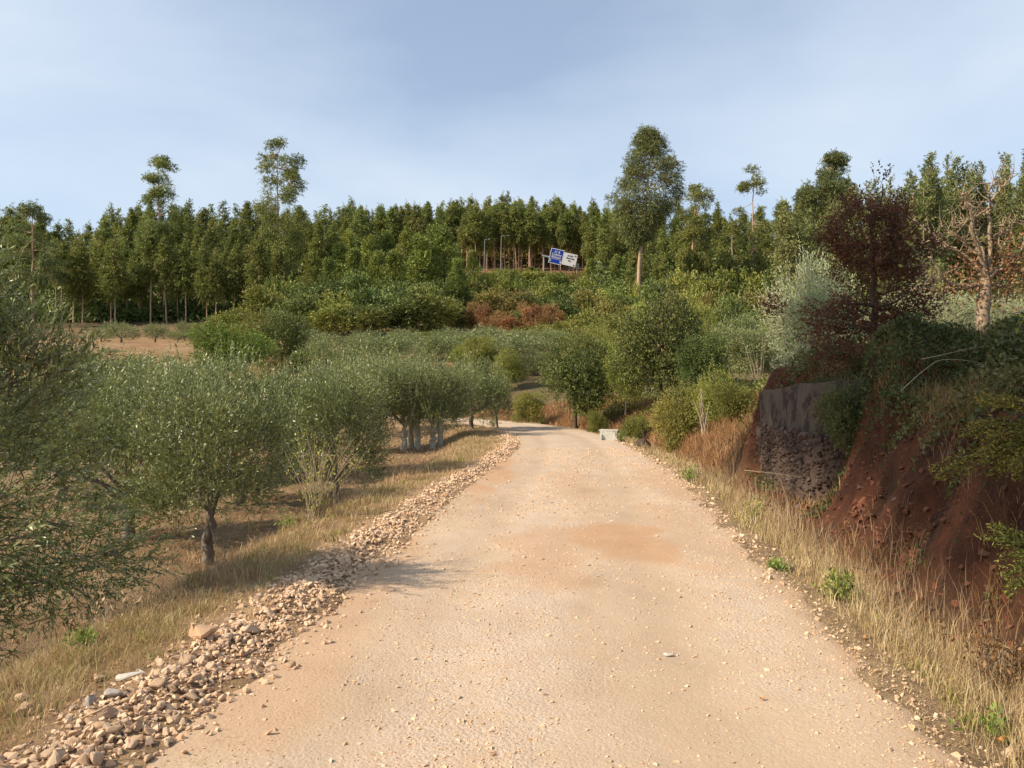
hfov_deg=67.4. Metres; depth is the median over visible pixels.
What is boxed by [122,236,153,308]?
eucalyptus tree
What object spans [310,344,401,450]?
olive tree
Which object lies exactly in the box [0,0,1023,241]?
sky
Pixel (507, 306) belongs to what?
bush
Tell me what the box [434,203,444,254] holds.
eucalyptus tree
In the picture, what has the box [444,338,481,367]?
bush
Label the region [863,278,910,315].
bush
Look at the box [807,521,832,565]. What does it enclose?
dead stalk
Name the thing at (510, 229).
eucalyptus tree
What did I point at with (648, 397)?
slope brambles
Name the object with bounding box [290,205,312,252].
eucalyptus tree
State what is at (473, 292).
bush
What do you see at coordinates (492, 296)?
bush
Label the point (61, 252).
eucalyptus tree
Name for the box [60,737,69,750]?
rubble stone
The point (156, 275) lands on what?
eucalyptus tree
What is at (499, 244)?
eucalyptus tree
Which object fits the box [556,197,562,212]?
eucalyptus tree
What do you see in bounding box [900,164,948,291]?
eucalyptus tree
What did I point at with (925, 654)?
tall dry grass
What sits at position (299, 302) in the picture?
evergreen oak
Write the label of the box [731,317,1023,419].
bank top grass
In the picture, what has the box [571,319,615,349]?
bush
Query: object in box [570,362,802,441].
slope scrub
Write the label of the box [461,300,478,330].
bush
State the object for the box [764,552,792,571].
green weed
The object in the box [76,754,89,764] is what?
rubble stone
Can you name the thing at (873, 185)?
eucalyptus tree
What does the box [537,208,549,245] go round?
eucalyptus tree
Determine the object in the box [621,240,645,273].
eucalyptus tree
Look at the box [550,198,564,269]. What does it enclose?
eucalyptus tree
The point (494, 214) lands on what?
eucalyptus tree
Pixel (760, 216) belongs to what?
eucalyptus tree
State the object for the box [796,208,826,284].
eucalyptus tree
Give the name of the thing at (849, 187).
eucalyptus tree
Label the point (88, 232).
eucalyptus tree
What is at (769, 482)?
bank creeper
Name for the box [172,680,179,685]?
rubble stone
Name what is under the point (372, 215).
eucalyptus tree
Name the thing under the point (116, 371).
olive tree
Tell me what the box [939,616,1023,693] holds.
dry fern
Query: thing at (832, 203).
eucalyptus tree
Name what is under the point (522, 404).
bush
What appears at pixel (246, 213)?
eucalyptus tree
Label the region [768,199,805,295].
eucalyptus tree
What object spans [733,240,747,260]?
eucalyptus tree
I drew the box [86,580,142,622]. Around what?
wild oats
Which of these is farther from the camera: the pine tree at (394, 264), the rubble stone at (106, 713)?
the pine tree at (394, 264)
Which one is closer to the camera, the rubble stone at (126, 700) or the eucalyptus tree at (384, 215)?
the rubble stone at (126, 700)
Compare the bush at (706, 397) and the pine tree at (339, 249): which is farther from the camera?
the pine tree at (339, 249)
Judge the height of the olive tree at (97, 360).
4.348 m
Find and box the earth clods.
[737,339,1023,718]
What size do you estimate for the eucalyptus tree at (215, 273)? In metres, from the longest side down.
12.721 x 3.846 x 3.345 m
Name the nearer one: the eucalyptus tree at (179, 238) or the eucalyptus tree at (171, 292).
the eucalyptus tree at (171, 292)
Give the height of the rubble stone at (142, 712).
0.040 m
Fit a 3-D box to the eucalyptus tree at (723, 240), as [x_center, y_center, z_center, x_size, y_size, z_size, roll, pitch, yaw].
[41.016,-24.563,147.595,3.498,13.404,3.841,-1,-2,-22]
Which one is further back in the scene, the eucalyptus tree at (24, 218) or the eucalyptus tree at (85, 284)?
the eucalyptus tree at (24, 218)
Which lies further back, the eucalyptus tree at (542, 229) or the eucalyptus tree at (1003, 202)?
the eucalyptus tree at (542, 229)
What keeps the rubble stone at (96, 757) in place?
on the ground at (928, 493)
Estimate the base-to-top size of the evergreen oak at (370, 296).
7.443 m
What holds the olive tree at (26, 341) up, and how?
on the ground at (928, 493)
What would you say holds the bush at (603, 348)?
on the ground at (928, 493)
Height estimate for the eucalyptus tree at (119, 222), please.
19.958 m
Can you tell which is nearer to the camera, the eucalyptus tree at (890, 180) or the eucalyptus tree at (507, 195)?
the eucalyptus tree at (890, 180)
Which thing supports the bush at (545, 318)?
on the ground at (928, 493)
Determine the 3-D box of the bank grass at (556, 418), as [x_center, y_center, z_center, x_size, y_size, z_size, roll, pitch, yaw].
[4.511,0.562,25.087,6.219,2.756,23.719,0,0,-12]
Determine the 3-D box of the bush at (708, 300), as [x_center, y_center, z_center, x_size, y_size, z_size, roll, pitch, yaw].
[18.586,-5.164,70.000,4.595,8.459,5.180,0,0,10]
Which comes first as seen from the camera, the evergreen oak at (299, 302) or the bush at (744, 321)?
the bush at (744, 321)
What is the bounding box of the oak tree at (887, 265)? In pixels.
[754,160,954,378]
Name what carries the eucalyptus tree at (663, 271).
on the ground at (928, 493)
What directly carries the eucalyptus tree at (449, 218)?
on the ground at (928, 493)
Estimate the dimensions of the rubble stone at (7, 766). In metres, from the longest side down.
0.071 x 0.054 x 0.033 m
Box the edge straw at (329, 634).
[76,471,495,767]
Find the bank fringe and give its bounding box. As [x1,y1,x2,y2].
[835,312,1023,473]
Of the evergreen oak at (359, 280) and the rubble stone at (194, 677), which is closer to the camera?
the rubble stone at (194, 677)
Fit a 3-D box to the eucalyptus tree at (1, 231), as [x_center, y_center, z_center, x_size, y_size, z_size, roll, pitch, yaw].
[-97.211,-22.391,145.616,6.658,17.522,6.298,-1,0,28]
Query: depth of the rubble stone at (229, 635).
4.77 m
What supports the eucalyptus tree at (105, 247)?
on the ground at (928, 493)
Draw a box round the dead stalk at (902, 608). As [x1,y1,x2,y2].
[864,570,924,644]
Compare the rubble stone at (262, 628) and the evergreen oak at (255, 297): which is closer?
the rubble stone at (262, 628)
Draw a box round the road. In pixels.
[147,415,965,767]
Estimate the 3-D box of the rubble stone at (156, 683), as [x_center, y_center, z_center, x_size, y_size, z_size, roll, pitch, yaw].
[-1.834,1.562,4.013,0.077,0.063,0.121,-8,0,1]
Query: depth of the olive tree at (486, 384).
27.28 m
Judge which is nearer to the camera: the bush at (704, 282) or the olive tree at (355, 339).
the olive tree at (355, 339)
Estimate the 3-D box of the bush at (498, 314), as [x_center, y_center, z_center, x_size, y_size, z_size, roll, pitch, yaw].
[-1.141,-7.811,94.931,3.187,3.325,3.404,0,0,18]
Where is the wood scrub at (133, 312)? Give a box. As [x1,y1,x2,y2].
[0,285,302,322]
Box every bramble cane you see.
[775,472,791,528]
[901,359,984,390]
[921,346,987,359]
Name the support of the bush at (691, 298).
on the ground at (928, 493)
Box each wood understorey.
[0,244,376,310]
[457,241,620,265]
[589,239,1014,295]
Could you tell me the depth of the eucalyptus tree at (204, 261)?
123.53 m
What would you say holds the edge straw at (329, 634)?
on the ground at (928, 493)
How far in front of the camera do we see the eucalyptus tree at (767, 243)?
146.17 m
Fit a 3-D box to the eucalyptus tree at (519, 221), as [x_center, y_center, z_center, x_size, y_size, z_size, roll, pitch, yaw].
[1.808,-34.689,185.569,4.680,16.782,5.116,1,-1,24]
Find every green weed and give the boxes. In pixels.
[58,622,98,648]
[675,463,701,480]
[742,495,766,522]
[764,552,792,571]
[812,566,869,603]
[948,700,1019,744]
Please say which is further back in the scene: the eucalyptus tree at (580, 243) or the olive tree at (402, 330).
the eucalyptus tree at (580, 243)
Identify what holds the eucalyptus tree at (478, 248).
on the ground at (928, 493)
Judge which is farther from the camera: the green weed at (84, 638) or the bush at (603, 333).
the bush at (603, 333)
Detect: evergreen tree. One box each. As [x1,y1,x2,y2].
[534,321,617,428]
[606,277,704,406]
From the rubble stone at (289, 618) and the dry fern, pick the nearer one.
the dry fern
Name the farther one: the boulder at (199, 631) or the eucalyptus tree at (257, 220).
the eucalyptus tree at (257, 220)
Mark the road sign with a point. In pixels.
(556, 256)
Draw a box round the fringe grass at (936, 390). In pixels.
[793,318,1023,441]
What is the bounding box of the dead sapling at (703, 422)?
[694,387,709,436]
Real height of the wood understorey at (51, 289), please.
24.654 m
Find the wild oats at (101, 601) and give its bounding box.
[72,596,114,635]
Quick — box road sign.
[542,248,578,271]
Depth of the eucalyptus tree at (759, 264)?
123.05 m
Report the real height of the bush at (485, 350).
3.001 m
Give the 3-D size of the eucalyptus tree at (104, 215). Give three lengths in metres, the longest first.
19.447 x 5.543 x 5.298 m
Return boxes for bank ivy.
[785,310,1023,506]
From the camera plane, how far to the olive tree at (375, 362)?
29.13 m
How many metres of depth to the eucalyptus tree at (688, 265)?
123.36 m
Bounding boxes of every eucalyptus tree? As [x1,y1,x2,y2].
[0,198,71,326]
[0,203,15,234]
[0,217,18,291]
[0,222,6,268]
[3,213,26,281]
[12,217,48,274]
[21,209,31,264]
[31,206,55,257]
[37,232,50,286]
[45,235,60,307]
[47,237,70,313]
[48,219,67,242]
[53,236,86,324]
[59,218,84,261]
[64,236,99,324]
[69,229,79,250]
[78,219,94,251]
[83,242,91,264]
[85,237,100,319]
[88,234,94,248]
[89,213,118,255]
[89,235,108,320]
[94,211,107,232]
[95,234,135,323]
[95,239,118,324]
[105,202,117,240]
[111,207,124,241]
[115,222,129,265]
[115,235,134,307]
[117,207,141,250]
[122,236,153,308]
[125,231,154,308]
[127,202,142,228]
[128,216,148,260]
[131,154,190,296]
[132,226,158,321]
[138,204,157,239]
[147,240,168,320]
[150,236,177,322]
[154,198,170,235]
[154,232,172,296]
[165,243,190,320]
[167,200,179,251]
[167,233,198,321]
[169,220,192,255]
[172,199,191,239]
[177,213,197,277]
[178,198,196,238]
[188,233,206,308]
[190,216,211,254]
[192,237,216,321]
[193,207,212,246]
[195,213,233,261]
[202,204,216,246]
[204,250,227,314]
[206,199,234,246]
[207,224,230,274]
[214,237,232,310]
[223,238,245,314]
[226,203,240,238]
[227,219,239,259]
[228,220,250,260]
[229,200,261,237]
[232,244,251,305]
[240,234,263,294]
[243,230,273,289]
[244,224,260,265]
[250,136,310,277]
[252,204,267,242]
[253,226,268,250]
[257,243,272,280]
[263,205,283,238]
[266,238,285,289]
[270,239,288,288]
[279,208,291,239]
[280,219,299,280]
[288,208,307,264]
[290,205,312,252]
[293,217,317,278]
[302,209,313,229]
[307,220,331,273]
[310,204,342,249]
[311,210,319,232]
[323,209,336,232]
[324,224,340,267]
[331,207,342,234]
[335,202,349,227]
[336,206,351,227]
[336,213,353,244]
[337,206,363,251]
[346,195,356,217]
[355,209,371,246]
[356,205,368,246]
[364,207,373,233]
[368,203,386,246]
[369,208,374,233]
[370,202,387,235]
[381,206,400,246]
[391,203,400,246]
[394,205,406,243]
[400,205,415,234]
[406,201,427,236]
[420,201,433,236]
[431,207,443,227]
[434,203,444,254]
[438,200,446,216]
[441,198,457,242]
[441,207,458,241]
[444,200,461,242]
[453,199,463,253]
[456,213,472,256]
[457,196,465,244]
[457,218,470,264]
[460,193,475,215]
[462,202,486,268]
[466,209,481,266]
[470,216,483,268]
[473,210,488,264]
[478,204,497,270]
[480,197,490,268]
[481,209,490,270]
[484,206,498,268]
[485,195,495,264]
[493,190,510,261]
[493,202,500,267]
[493,204,506,269]
[494,198,505,258]
[497,210,511,270]
[503,190,511,206]
[503,213,515,270]
[505,202,512,266]
[507,206,521,267]
[509,198,518,267]
[511,206,527,267]
[512,201,526,268]
[514,196,525,257]
[521,207,541,265]
[523,207,537,268]
[524,216,539,265]
[526,196,540,261]
[526,200,541,267]
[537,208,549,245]
[537,211,551,269]
[538,200,548,266]
[542,207,556,270]
[543,197,554,267]
[549,206,558,269]
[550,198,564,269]
[554,213,568,269]
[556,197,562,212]
[556,204,564,249]
[560,203,566,267]
[563,208,574,270]
[565,209,579,270]
[571,201,581,262]
[571,212,577,269]
[574,211,587,269]
[576,206,584,259]
[577,211,588,263]
[580,221,600,259]
[582,198,600,252]
[594,228,613,267]
[596,202,613,249]
[603,123,688,290]
[606,219,624,262]
[607,204,617,252]
[607,254,620,283]
[612,195,626,238]
[616,230,629,261]
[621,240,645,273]
[624,254,635,293]
[633,253,652,286]
[636,244,649,263]
[644,229,660,279]
[649,254,659,282]
[654,217,671,252]
[655,225,670,263]
[657,252,669,290]
[665,221,686,270]
[667,202,685,253]
[667,216,676,254]
[672,250,685,272]
[674,182,717,280]
[681,202,702,227]
[681,225,694,248]
[683,247,700,295]
[686,236,701,256]
[698,235,706,254]
[698,252,714,284]
[702,209,711,247]
[707,201,732,255]
[707,237,719,264]
[709,205,731,242]
[710,249,731,284]
[714,219,749,292]
[715,222,732,259]
[724,253,737,291]
[727,213,735,243]
[727,234,746,268]
[728,164,775,273]
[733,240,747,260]
[735,212,749,245]
[742,214,756,254]
[742,246,753,290]
[747,249,766,289]
[748,223,766,251]
[754,206,771,233]
[759,230,775,266]
[764,218,774,245]
[766,199,790,241]
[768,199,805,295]
[771,196,791,231]
[772,233,781,256]
[786,210,805,263]
[788,188,802,226]
[789,147,858,269]
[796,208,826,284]
[799,178,823,240]
[815,201,841,266]
[816,189,827,223]
[819,191,846,281]
[841,187,859,283]
[844,174,860,224]
[845,183,868,292]
[859,177,892,288]
[861,178,877,289]
[865,184,905,290]
[880,174,895,291]
[889,185,911,287]
[898,169,916,216]
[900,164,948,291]
[902,174,926,291]
[913,151,938,205]
[915,165,954,285]
[926,153,945,283]
[938,152,955,283]
[938,155,975,283]
[943,159,993,294]
[965,170,987,264]
[967,162,1001,278]
[974,159,996,241]
[981,167,1021,295]
[983,152,1013,281]
[994,176,1023,288]
[996,153,1017,242]
[1004,166,1023,293]
[1011,149,1023,204]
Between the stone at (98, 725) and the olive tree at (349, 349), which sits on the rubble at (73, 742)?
the stone at (98, 725)
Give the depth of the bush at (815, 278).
94.71 m
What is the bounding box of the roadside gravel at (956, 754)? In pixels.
[617,439,1006,767]
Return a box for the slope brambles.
[558,383,760,432]
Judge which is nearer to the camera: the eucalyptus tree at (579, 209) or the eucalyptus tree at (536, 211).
the eucalyptus tree at (536, 211)
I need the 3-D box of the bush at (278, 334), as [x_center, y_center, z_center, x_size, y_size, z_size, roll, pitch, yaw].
[-14.409,-2.481,48.007,4.287,5.137,4.347,0,0,-14]
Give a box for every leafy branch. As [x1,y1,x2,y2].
[898,240,968,330]
[994,300,1023,333]
[1012,220,1023,253]
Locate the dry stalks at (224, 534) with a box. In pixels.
[203,501,239,567]
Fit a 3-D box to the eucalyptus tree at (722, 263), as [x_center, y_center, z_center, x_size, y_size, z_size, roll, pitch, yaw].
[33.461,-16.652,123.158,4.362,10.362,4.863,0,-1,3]
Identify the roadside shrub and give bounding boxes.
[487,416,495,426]
[612,428,629,441]
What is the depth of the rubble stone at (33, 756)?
3.23 m
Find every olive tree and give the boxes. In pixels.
[0,218,193,664]
[0,350,160,501]
[20,343,222,540]
[40,341,114,381]
[68,340,148,390]
[88,325,110,341]
[97,346,177,387]
[99,318,143,342]
[99,341,315,565]
[100,348,121,353]
[110,343,244,456]
[130,348,205,380]
[141,322,171,341]
[154,325,315,505]
[162,330,192,342]
[173,319,193,340]
[240,344,368,481]
[273,339,399,505]
[298,327,327,344]
[300,331,344,378]
[304,328,358,354]
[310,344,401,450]
[327,337,376,377]
[336,332,373,351]
[340,352,414,434]
[345,327,384,340]
[346,329,416,359]
[363,341,406,369]
[366,340,446,450]
[374,350,482,448]
[388,326,424,342]
[391,330,433,354]
[401,342,454,401]
[407,331,465,367]
[423,324,476,339]
[437,323,502,356]
[439,345,516,429]
[461,324,504,341]
[478,327,535,372]
[481,375,514,427]
[498,325,546,343]
[503,334,556,355]
[523,325,574,354]
[753,236,867,370]
[830,297,893,346]
[870,287,905,321]
[901,276,993,327]
[952,293,995,328]
[974,291,1023,329]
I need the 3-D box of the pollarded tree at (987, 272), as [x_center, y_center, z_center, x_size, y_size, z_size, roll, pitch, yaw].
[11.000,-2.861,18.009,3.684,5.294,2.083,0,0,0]
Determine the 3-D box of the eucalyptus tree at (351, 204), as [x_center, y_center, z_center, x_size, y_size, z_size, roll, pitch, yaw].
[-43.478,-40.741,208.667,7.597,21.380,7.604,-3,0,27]
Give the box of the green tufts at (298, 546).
[0,450,475,740]
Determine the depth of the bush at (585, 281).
128.47 m
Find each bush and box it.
[182,315,281,386]
[203,302,253,343]
[228,312,282,341]
[247,301,313,374]
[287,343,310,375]
[344,346,365,363]
[360,337,386,356]
[418,330,434,338]
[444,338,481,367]
[460,290,477,325]
[460,332,501,376]
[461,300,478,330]
[463,272,486,294]
[467,281,509,321]
[468,265,500,293]
[473,300,495,323]
[476,271,515,297]
[477,315,500,328]
[488,267,527,286]
[488,344,528,390]
[489,309,514,331]
[492,285,537,329]
[493,316,525,330]
[505,276,539,305]
[507,326,536,351]
[509,389,547,423]
[510,267,527,277]
[510,307,535,332]
[511,291,553,316]
[515,297,528,312]
[519,265,546,287]
[519,347,547,374]
[521,301,543,328]
[525,319,549,344]
[531,280,571,303]
[533,312,553,325]
[535,268,571,290]
[541,300,565,326]
[541,324,571,353]
[544,292,581,328]
[545,316,584,340]
[546,281,589,304]
[557,328,596,357]
[562,305,601,329]
[569,267,585,282]
[569,268,607,298]
[569,286,605,314]
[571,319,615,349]
[578,297,606,319]
[582,312,622,339]
[582,330,618,381]
[584,273,631,298]
[585,408,609,432]
[593,281,637,305]
[595,293,632,325]
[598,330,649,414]
[603,292,638,313]
[604,306,639,337]
[618,413,651,440]
[626,289,662,333]
[627,282,654,302]
[632,272,674,309]
[647,376,704,452]
[650,278,689,339]
[658,264,702,297]
[668,299,719,333]
[671,330,735,389]
[673,283,713,318]
[683,261,734,308]
[686,313,736,373]
[691,357,735,422]
[692,282,736,328]
[707,321,754,374]
[708,378,758,421]
[712,266,767,310]
[712,283,759,323]
[713,296,743,328]
[713,311,764,373]
[718,324,785,380]
[734,302,779,333]
[737,283,773,315]
[756,318,807,372]
[756,319,779,363]
[757,263,785,304]
[759,283,797,333]
[774,273,806,306]
[794,255,846,293]
[805,275,842,339]
[809,369,841,382]
[810,368,877,451]
[838,273,887,341]
[839,354,863,375]
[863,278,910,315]
[894,272,942,317]
[927,391,1023,484]
[928,268,966,322]
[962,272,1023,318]
[973,521,1023,597]
[997,271,1023,307]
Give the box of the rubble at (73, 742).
[0,430,523,767]
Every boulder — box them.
[183,623,217,639]
[635,425,651,447]
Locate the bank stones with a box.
[753,371,1023,638]
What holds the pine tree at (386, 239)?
on the ground at (928, 493)
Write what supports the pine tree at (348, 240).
on the ground at (928, 493)
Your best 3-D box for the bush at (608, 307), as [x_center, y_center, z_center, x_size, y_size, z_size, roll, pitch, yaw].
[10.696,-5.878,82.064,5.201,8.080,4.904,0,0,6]
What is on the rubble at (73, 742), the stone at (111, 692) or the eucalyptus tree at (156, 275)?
the stone at (111, 692)
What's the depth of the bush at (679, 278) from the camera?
110.24 m
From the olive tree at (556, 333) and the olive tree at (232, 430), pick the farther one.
the olive tree at (556, 333)
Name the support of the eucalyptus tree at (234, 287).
on the ground at (928, 493)
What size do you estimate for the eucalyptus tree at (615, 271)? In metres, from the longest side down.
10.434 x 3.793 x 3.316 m
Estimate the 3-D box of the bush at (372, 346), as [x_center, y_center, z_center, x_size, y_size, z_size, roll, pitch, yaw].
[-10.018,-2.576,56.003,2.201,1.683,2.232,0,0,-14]
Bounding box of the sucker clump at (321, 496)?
[279,428,364,519]
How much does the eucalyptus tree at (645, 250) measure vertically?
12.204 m
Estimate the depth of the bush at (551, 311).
97.40 m
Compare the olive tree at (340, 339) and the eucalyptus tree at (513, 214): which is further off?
the eucalyptus tree at (513, 214)
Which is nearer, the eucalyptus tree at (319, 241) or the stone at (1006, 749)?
the stone at (1006, 749)
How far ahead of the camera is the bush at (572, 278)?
157.09 m
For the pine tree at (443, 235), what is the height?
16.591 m
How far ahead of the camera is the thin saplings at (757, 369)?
27.89 m
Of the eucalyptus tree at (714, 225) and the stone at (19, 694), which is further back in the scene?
the eucalyptus tree at (714, 225)
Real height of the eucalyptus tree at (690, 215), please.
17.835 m
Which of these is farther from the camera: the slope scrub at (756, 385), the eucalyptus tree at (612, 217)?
the eucalyptus tree at (612, 217)
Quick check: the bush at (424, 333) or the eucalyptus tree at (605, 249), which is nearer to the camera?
the bush at (424, 333)
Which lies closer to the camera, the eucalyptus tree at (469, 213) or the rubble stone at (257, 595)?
the rubble stone at (257, 595)
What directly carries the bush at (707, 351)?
on the ground at (928, 493)
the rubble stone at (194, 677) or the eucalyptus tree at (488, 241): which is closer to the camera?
the rubble stone at (194, 677)
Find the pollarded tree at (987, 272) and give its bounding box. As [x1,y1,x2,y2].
[903,155,1023,335]
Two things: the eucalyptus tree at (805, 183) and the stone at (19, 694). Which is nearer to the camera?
the stone at (19, 694)
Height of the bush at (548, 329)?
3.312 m
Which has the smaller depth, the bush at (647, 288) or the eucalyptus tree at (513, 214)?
the bush at (647, 288)
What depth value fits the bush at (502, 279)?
128.69 m
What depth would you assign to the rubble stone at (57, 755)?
3.21 m
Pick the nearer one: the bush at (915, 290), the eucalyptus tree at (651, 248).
the bush at (915, 290)
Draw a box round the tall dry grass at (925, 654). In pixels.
[595,430,1023,767]
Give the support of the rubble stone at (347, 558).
on the ground at (928, 493)
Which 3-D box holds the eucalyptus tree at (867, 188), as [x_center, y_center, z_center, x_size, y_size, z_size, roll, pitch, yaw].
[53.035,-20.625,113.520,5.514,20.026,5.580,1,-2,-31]
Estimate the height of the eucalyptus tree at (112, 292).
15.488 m
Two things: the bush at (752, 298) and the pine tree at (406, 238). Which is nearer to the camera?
the bush at (752, 298)
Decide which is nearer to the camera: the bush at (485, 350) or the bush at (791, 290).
the bush at (485, 350)
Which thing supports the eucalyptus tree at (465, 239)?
on the ground at (928, 493)
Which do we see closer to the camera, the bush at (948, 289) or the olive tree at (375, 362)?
the olive tree at (375, 362)
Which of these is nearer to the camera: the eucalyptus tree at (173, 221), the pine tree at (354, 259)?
the pine tree at (354, 259)
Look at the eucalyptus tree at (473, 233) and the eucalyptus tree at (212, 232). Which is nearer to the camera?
the eucalyptus tree at (212, 232)
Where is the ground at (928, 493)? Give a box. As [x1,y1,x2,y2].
[0,239,1023,767]
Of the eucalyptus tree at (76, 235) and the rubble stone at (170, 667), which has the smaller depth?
the rubble stone at (170, 667)
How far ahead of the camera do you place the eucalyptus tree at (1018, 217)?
95.78 m
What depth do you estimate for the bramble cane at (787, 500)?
8.60 m
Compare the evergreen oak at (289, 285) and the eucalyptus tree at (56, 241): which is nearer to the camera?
the evergreen oak at (289, 285)
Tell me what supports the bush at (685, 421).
on the ground at (928, 493)
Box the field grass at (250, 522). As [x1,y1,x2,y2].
[0,421,454,666]
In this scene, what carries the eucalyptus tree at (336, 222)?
on the ground at (928, 493)
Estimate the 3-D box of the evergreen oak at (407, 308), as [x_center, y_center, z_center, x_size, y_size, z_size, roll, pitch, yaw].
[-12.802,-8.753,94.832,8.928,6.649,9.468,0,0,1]
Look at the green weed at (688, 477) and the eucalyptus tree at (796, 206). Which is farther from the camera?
the eucalyptus tree at (796, 206)
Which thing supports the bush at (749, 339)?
on the ground at (928, 493)
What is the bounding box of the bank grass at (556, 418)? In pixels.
[498,357,813,482]
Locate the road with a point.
(643, 725)
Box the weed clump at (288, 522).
[272,507,306,531]
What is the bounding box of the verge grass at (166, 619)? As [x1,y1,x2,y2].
[0,424,506,753]
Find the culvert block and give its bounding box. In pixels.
[599,429,618,439]
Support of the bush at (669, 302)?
on the ground at (928, 493)
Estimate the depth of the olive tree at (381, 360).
40.64 m
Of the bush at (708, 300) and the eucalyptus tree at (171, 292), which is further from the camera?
the eucalyptus tree at (171, 292)
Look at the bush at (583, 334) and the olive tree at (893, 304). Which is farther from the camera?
the bush at (583, 334)
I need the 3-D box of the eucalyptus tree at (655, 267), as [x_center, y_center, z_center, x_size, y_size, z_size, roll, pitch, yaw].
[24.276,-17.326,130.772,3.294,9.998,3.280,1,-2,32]
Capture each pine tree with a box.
[296,248,323,297]
[315,257,337,294]
[331,242,348,282]
[336,230,359,279]
[339,247,372,289]
[358,234,381,288]
[365,249,391,291]
[372,249,413,295]
[376,228,400,282]
[392,226,424,281]
[405,231,439,323]
[418,221,467,288]
[423,223,444,285]
[442,241,465,278]
[442,257,473,325]
[463,249,482,279]
[581,257,600,284]
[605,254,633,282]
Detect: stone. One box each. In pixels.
[0,755,4,764]
[0,765,14,767]
[14,684,28,700]
[15,701,34,715]
[15,763,27,767]
[22,749,31,754]
[28,754,38,764]
[29,762,41,767]
[41,746,56,757]
[45,748,68,765]
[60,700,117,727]
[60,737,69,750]
[65,724,75,728]
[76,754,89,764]
[83,693,102,706]
[89,711,108,720]
[90,734,111,765]
[91,721,105,730]
[94,674,104,680]
[103,688,122,696]
[105,722,122,733]
[115,669,144,680]
[121,695,130,702]
[130,721,142,732]
[130,734,137,747]
[139,709,146,716]
[143,754,152,761]
[149,676,167,689]
[156,700,165,708]
[161,665,175,672]
[167,682,177,691]
[170,714,180,723]
[171,655,180,659]
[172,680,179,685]
[178,652,196,666]
[179,717,187,724]
[183,688,200,699]
[189,673,201,682]
[205,662,214,670]
[208,646,216,651]
[221,632,232,638]
[231,621,242,626]
[241,623,263,632]
[254,593,261,598]
[256,659,263,665]
[259,626,268,631]
[285,616,293,620]
[286,661,295,667]
[314,562,328,571]
[337,556,344,565]
[343,555,351,563]
[370,559,380,562]
[376,560,394,568]
[663,652,674,655]
[1001,744,1023,758]
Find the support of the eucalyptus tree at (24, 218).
on the ground at (928, 493)
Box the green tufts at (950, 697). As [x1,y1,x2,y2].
[668,458,1022,748]
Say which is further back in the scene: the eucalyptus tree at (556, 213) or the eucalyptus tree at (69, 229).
the eucalyptus tree at (556, 213)
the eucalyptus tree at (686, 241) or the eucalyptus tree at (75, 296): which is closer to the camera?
the eucalyptus tree at (75, 296)
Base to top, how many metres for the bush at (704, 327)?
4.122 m
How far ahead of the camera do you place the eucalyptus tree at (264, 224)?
168.03 m
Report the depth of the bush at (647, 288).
108.73 m
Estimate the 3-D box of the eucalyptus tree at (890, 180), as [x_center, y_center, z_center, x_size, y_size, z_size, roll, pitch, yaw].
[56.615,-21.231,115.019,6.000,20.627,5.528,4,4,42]
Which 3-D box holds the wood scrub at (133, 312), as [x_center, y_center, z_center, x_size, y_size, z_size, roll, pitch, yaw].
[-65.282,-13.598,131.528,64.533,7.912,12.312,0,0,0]
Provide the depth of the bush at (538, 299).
106.80 m
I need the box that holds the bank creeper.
[736,326,1023,621]
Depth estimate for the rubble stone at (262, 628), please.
5.00 m
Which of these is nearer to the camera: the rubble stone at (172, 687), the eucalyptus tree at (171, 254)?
the rubble stone at (172, 687)
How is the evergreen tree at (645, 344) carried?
on the ground at (928, 493)
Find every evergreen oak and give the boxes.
[238,280,287,323]
[257,270,301,302]
[269,288,323,330]
[291,273,348,330]
[300,300,356,336]
[311,286,370,334]
[328,267,381,298]
[337,301,395,337]
[346,283,411,334]
[372,276,415,330]
[382,288,440,332]
[403,274,446,330]
[405,290,464,333]
[423,276,473,306]
[436,298,472,329]
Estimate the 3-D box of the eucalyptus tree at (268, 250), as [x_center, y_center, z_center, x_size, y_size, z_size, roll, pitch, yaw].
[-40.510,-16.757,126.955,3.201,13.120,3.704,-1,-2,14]
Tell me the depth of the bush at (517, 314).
99.44 m
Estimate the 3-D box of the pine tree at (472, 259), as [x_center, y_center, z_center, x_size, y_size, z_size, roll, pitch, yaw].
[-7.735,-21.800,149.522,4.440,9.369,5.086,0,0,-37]
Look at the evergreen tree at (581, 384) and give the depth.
28.87 m
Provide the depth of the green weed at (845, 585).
5.89 m
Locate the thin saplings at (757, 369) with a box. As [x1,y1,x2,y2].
[739,336,765,382]
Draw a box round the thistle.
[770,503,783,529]
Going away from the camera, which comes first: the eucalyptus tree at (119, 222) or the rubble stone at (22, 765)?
the rubble stone at (22, 765)
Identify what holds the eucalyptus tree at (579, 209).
on the ground at (928, 493)
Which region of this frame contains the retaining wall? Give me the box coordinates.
[746,380,862,503]
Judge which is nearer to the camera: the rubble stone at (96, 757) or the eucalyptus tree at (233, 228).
the rubble stone at (96, 757)

